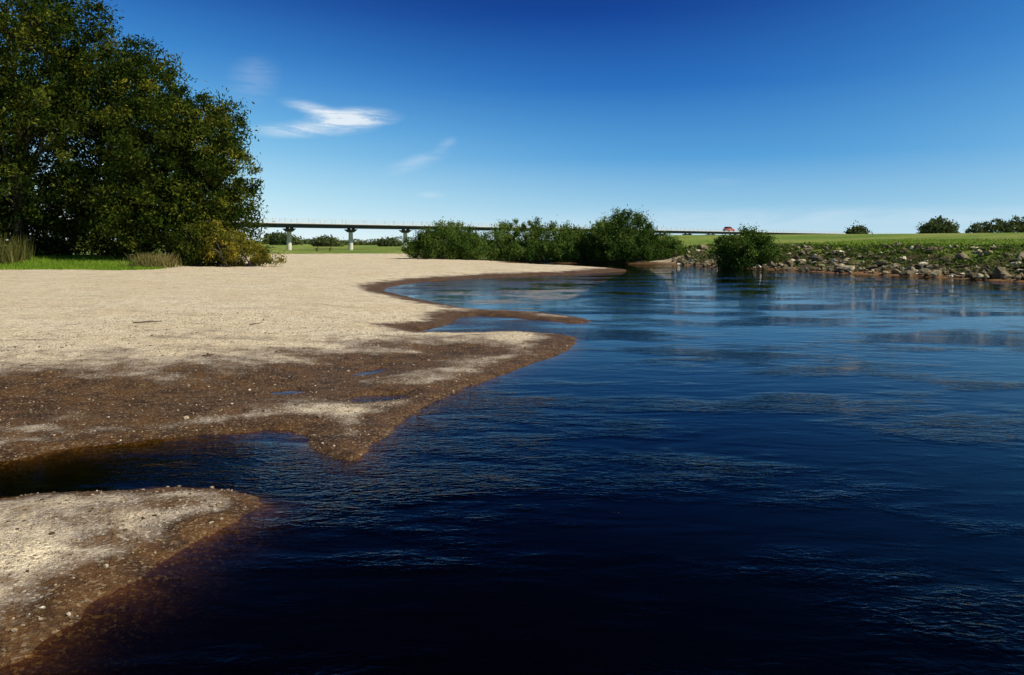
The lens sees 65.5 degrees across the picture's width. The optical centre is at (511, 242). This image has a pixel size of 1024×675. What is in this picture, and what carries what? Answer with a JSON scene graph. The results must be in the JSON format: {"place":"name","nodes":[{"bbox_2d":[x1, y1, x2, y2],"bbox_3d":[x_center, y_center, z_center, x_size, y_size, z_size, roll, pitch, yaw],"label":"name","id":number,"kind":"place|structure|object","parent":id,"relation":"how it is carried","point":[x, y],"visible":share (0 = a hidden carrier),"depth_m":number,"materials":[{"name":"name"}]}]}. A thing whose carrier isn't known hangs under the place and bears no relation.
{"place":"outdoors","nodes":[
{"label":"outdoors","id":0,"kind":"place"},
{"bbox_2d":[416,409,439,416],"bbox_3d":[-0.910,1.945,9.096,0.362,0.110,0.190,0,0,42],"label":"driftwood twig","id":1,"kind":"object","parent":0,"point":[427,413],"visible":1,"depth_m":9.12,"materials":[{"name":"brown wood"}]},
{"bbox_2d":[0,233,1023,674],"bbox_3d":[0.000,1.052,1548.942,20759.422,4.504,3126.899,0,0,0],"label":"ground","id":2,"kind":"structure","parent":0,"point":[814,537],"depth_m":8.70,"materials":[{"name":"beige soil"}]},
{"bbox_2d":[0,232,35,264],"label":"reed bed","id":3,"kind":"object","parent":2,"relation":"on","point":[12,254],"visible":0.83,"depth_m":51.53,"materials":[{"name":"green plant"}]},
{"bbox_2d":[0,14,44,241],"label":"willow tree","id":4,"kind":"object","parent":2,"relation":"on","point":[7,111],"visible":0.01,"depth_m":60.31,"materials":[{"name":"green plant"}]},
{"bbox_2d":[0,0,124,255],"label":"willow tree","id":5,"kind":"object","parent":2,"relation":"on","point":[44,32],"visible":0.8,"depth_m":55.80,"materials":[{"name":"green plant"}]},
{"bbox_2d":[0,199,155,256],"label":"willow shrub","id":6,"kind":"object","parent":2,"relation":"on","point":[38,251],"visible":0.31,"depth_m":57.70,"materials":[{"name":"green plant"}]},
{"bbox_2d":[0,254,185,269],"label":"bank grass","id":7,"kind":"structure","parent":2,"relation":"on","point":[47,262],"depth_m":49.90,"materials":[{"name":"green plant"}]},
{"bbox_2d":[16,26,199,255],"bbox_3d":[-28.855,-7.214,59.098,13.923,17.150,12.908,0,0,0],"label":"willow tree","id":8,"kind":"object","parent":2,"relation":"on","point":[132,67],"visible":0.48,"depth_m":56.55,"materials":[{"name":"green plant"}]},
{"bbox_2d":[110,251,181,267],"bbox_3d":[-22.057,1.044,48.147,3.695,1.058,3.020,0,0,0],"label":"dry grass tuft","id":9,"kind":"object","parent":2,"relation":"on","point":[146,260],"visible":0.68,"depth_m":47.85,"materials":[{"name":"plant"}]},
{"bbox_2d":[133,320,160,322],"bbox_3d":[-7.566,1.660,16.703,0.639,0.052,0.335,0,0,9],"label":"driftwood twig","id":10,"kind":"object","parent":2,"relation":"on","point":[146,321],"visible":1,"depth_m":16.64,"materials":[{"name":"brown wood"}]},
{"bbox_2d":[68,79,274,259],"bbox_3d":[-23.416,-4.961,56.037,13.341,13.098,10.936,0,0,0],"label":"willow tree","id":11,"kind":"object","parent":2,"relation":"on","point":[207,164],"visible":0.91,"depth_m":53.75,"materials":[{"name":"green plant"}]},
{"bbox_2d":[153,214,228,266],"bbox_3d":[-20.675,-0.035,51.907,5.421,3.668,3.904,0,0,0],"label":"willow shrub","id":12,"kind":"object","parent":2,"relation":"on","point":[174,244],"visible":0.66,"depth_m":51.38,"materials":[{"name":"green plant"}]},
{"bbox_2d":[188,218,286,266],"bbox_3d":[-17.857,0.064,51.792,6.798,3.486,4.004,0,0,0],"label":"willow shrub","id":13,"kind":"object","parent":2,"relation":"on","point":[233,257],"visible":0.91,"depth_m":51.08,"materials":[{"name":"green plant"}]},
{"bbox_2d":[7,239,484,244],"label":"distant hedgerow","id":14,"kind":"object","parent":2,"relation":"on","point":[359,243],"visible":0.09,"depth_m":378.16,"materials":[{"name":"green plant"}]},
{"bbox_2d":[257,230,307,244],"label":"field tree","id":15,"kind":"object","parent":2,"relation":"on","point":[277,238],"visible":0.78,"depth_m":237.29,"materials":[{"name":"green plant"}]},
{"bbox_2d":[0,308,573,651],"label":"river pebbles","id":16,"kind":"object","parent":2,"relation":"on","point":[104,565],"visible":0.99,"depth_m":9.01,"materials":[{"name":"stone"}]},
{"bbox_2d":[314,246,332,251],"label":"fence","id":17,"kind":"object","parent":2,"relation":"on","point":[317,248],"visible":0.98,"depth_m":111.27,"materials":[{"name":"brown wood"}]},
{"bbox_2d":[306,234,344,246],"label":"field tree","id":18,"kind":"object","parent":2,"relation":"on","point":[326,241],"visible":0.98,"depth_m":247.31,"materials":[{"name":"green plant"}]},
{"bbox_2d":[244,236,415,241],"bbox_3d":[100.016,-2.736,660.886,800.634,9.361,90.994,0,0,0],"label":"distant hedgerow","id":19,"kind":"object","parent":2,"relation":"on","point":[397,237],"visible":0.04,"depth_m":637.37,"materials":[{"name":"green plant"}]},
{"bbox_2d":[375,237,402,245],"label":"field tree","id":20,"kind":"object","parent":2,"relation":"on","point":[382,241],"visible":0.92,"depth_m":259.26,"materials":[{"name":"green plant"}]},
{"bbox_2d":[401,216,494,260],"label":"riverside bush","id":21,"kind":"object","parent":2,"relation":"on","point":[452,242],"visible":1,"depth_m":76.95,"materials":[{"name":"green plant"}]},
{"bbox_2d":[32,217,916,249],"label":"road bridge","id":22,"kind":"structure","parent":2,"relation":"on","point":[290,228],"depth_m":146.06,"materials":[{"name":"paint"}]},
{"bbox_2d":[723,227,733,230],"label":"red car","id":23,"kind":"object","parent":22,"relation":"on","point":[727,229],"visible":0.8,"depth_m":233.41,"materials":[{"name":"paint"}]},
{"bbox_2d":[477,216,583,262],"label":"riverside bush","id":24,"kind":"object","parent":2,"relation":"on","point":[537,243],"visible":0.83,"depth_m":78.75,"materials":[{"name":"green plant"}]},
{"bbox_2d":[553,227,603,261],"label":"riverside bush","id":25,"kind":"object","parent":2,"relation":"on","point":[583,253],"visible":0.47,"depth_m":78.08,"materials":[{"name":"green plant"}]},
{"bbox_2d":[575,204,690,262],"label":"riverside bush","id":26,"kind":"object","parent":2,"relation":"on","point":[619,240],"visible":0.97,"depth_m":76.52,"materials":[{"name":"green plant"}]},
{"bbox_2d":[702,222,785,268],"bbox_3d":[18.242,0.299,62.741,6.597,3.840,5.104,0,0,0],"label":"riverside bush","id":27,"kind":"object","parent":2,"relation":"on","point":[758,248],"visible":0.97,"depth_m":62.07,"materials":[{"name":"green plant"}]},
{"bbox_2d":[666,240,1023,277],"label":"bank weeds","id":28,"kind":"object","parent":2,"relation":"on","point":[858,249],"visible":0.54,"depth_m":53.27,"materials":[{"name":"green plant"}]},
{"bbox_2d":[671,242,1023,279],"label":"riprap boulders","id":29,"kind":"object","parent":2,"relation":"on","point":[1002,273],"visible":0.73,"depth_m":51.80,"materials":[{"name":"stone"}]},
{"bbox_2d":[843,220,872,233],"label":"field tree","id":30,"kind":"object","parent":2,"relation":"on","point":[857,229],"visible":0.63,"depth_m":251.79,"materials":[{"name":"green plant"}]},
{"bbox_2d":[916,215,959,233],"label":"field tree","id":31,"kind":"object","parent":2,"relation":"on","point":[938,224],"visible":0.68,"depth_m":247.92,"materials":[{"name":"green plant"}]},
{"bbox_2d":[965,215,1023,232],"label":"field tree","id":32,"kind":"object","parent":2,"relation":"on","point":[1011,226],"visible":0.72,"depth_m":298.78,"materials":[{"name":"green plant"}]},
{"bbox_2d":[0,0,1023,241],"label":"sky","id":33,"kind":"structure","parent":0,"point":[797,116],"materials":[{"name":"blue"}]},
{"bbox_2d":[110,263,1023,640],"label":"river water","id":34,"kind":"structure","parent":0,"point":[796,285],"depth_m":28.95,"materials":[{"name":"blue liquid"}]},
{"bbox_2d":[683,237,1023,251],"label":"field grass","id":35,"kind":"structure","parent":0,"point":[1001,241],"depth_m":71.28,"materials":[{"name":"green plant"}]}
]}

